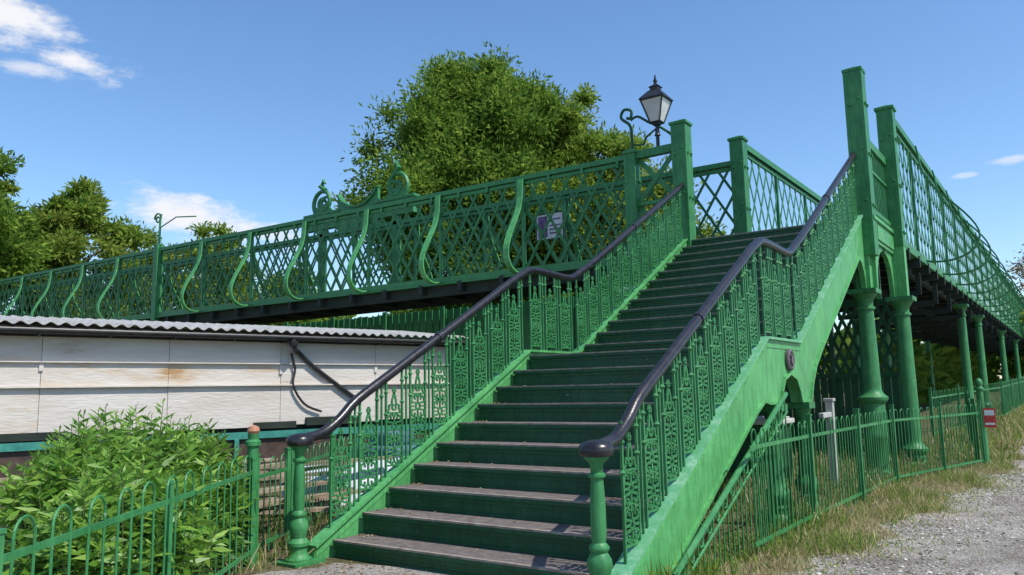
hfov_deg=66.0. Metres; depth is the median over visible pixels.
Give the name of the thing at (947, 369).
distant treeline
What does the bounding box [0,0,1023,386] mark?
sky
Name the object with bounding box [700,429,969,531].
grass
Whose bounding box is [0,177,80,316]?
sycamore tree
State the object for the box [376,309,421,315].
sycamore tree
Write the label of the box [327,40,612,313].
ash tree
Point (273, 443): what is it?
fascia
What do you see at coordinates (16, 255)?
sycamore tree
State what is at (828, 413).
concrete post
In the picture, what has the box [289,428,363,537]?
side fence
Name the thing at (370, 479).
white sheet board
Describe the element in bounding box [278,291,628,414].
boarded fence
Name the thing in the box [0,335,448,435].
wall boards
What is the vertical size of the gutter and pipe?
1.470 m
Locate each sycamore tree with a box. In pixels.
[0,146,81,314]
[0,174,155,318]
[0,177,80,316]
[78,228,208,315]
[163,218,275,308]
[213,261,361,325]
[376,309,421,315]
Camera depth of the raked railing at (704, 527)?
7.47 m
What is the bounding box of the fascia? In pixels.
[0,423,437,487]
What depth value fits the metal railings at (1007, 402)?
26.32 m
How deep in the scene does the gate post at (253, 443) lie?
7.64 m
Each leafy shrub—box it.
[0,398,263,570]
[2,455,232,574]
[182,460,258,573]
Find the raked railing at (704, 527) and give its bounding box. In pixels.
[672,392,791,574]
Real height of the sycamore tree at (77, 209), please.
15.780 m
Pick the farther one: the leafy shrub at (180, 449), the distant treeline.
the distant treeline
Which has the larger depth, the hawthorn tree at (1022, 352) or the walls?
the hawthorn tree at (1022, 352)
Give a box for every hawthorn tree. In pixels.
[975,244,1023,360]
[1011,309,1023,374]
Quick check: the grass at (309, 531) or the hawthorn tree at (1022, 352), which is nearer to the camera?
the grass at (309, 531)
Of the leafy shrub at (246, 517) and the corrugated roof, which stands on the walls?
the corrugated roof
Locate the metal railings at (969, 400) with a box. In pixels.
[964,390,979,459]
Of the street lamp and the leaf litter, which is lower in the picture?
the leaf litter
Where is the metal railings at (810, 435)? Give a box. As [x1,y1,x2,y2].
[749,400,985,553]
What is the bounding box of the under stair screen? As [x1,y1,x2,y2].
[758,297,903,460]
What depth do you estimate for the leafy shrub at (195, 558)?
5.70 m
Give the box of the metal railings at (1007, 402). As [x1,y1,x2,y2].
[927,375,1023,436]
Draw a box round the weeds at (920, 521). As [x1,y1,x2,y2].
[777,467,1023,574]
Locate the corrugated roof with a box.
[0,315,464,338]
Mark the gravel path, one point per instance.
(995, 551)
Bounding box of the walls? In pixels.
[0,384,444,443]
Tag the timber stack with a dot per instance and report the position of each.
(322, 495)
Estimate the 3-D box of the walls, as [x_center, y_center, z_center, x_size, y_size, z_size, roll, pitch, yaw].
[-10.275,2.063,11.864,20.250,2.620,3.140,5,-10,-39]
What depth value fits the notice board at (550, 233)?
20.32 m
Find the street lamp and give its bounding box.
[620,75,672,148]
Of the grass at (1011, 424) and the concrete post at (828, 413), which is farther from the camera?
the grass at (1011, 424)
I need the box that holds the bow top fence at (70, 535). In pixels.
[0,455,255,574]
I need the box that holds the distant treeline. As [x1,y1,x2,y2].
[816,318,1023,406]
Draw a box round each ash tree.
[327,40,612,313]
[478,81,733,301]
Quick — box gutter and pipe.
[0,324,464,411]
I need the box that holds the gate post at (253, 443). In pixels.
[244,425,260,566]
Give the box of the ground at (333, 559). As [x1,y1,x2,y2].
[0,386,1023,574]
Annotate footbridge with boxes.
[0,66,1023,574]
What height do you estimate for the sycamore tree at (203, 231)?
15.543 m
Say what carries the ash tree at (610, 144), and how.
on the ground at (333, 559)
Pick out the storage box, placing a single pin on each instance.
(759, 422)
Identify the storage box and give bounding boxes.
[721,416,794,486]
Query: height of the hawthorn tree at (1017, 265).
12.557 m
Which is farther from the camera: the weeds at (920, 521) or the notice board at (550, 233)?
the notice board at (550, 233)
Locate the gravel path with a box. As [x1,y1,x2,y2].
[254,439,1023,574]
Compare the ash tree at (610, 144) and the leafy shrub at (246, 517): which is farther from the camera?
the ash tree at (610, 144)
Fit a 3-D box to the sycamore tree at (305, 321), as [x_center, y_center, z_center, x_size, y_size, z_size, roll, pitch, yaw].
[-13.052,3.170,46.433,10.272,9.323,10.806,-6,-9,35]
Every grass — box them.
[3,484,366,574]
[649,446,1023,574]
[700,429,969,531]
[898,388,1023,463]
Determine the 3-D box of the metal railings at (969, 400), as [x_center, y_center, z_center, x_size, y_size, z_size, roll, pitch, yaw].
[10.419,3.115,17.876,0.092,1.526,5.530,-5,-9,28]
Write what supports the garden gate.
on the ground at (333, 559)
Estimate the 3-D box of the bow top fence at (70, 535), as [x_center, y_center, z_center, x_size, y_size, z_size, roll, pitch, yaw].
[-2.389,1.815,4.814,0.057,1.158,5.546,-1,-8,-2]
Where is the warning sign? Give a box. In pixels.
[974,378,996,463]
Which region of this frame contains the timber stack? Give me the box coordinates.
[0,456,392,515]
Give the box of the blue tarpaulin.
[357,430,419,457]
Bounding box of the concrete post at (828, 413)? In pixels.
[819,398,838,485]
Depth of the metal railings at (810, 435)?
10.37 m
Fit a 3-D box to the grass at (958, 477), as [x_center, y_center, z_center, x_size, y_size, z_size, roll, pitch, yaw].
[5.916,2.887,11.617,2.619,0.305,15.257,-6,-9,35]
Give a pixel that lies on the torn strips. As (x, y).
(15, 437)
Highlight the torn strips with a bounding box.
[0,415,357,441]
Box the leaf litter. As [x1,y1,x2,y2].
[298,362,713,574]
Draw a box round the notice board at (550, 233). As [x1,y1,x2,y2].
[535,210,565,241]
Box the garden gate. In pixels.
[256,447,290,562]
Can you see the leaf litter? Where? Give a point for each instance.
(410, 513)
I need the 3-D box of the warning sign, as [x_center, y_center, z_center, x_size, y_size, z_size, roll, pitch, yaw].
[9.157,2.600,15.232,0.170,1.700,0.358,0,-8,-7]
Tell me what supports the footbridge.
on the ground at (333, 559)
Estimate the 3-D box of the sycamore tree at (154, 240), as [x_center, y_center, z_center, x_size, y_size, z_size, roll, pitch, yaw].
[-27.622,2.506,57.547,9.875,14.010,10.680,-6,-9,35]
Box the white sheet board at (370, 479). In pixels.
[278,458,398,506]
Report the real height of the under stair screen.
3.450 m

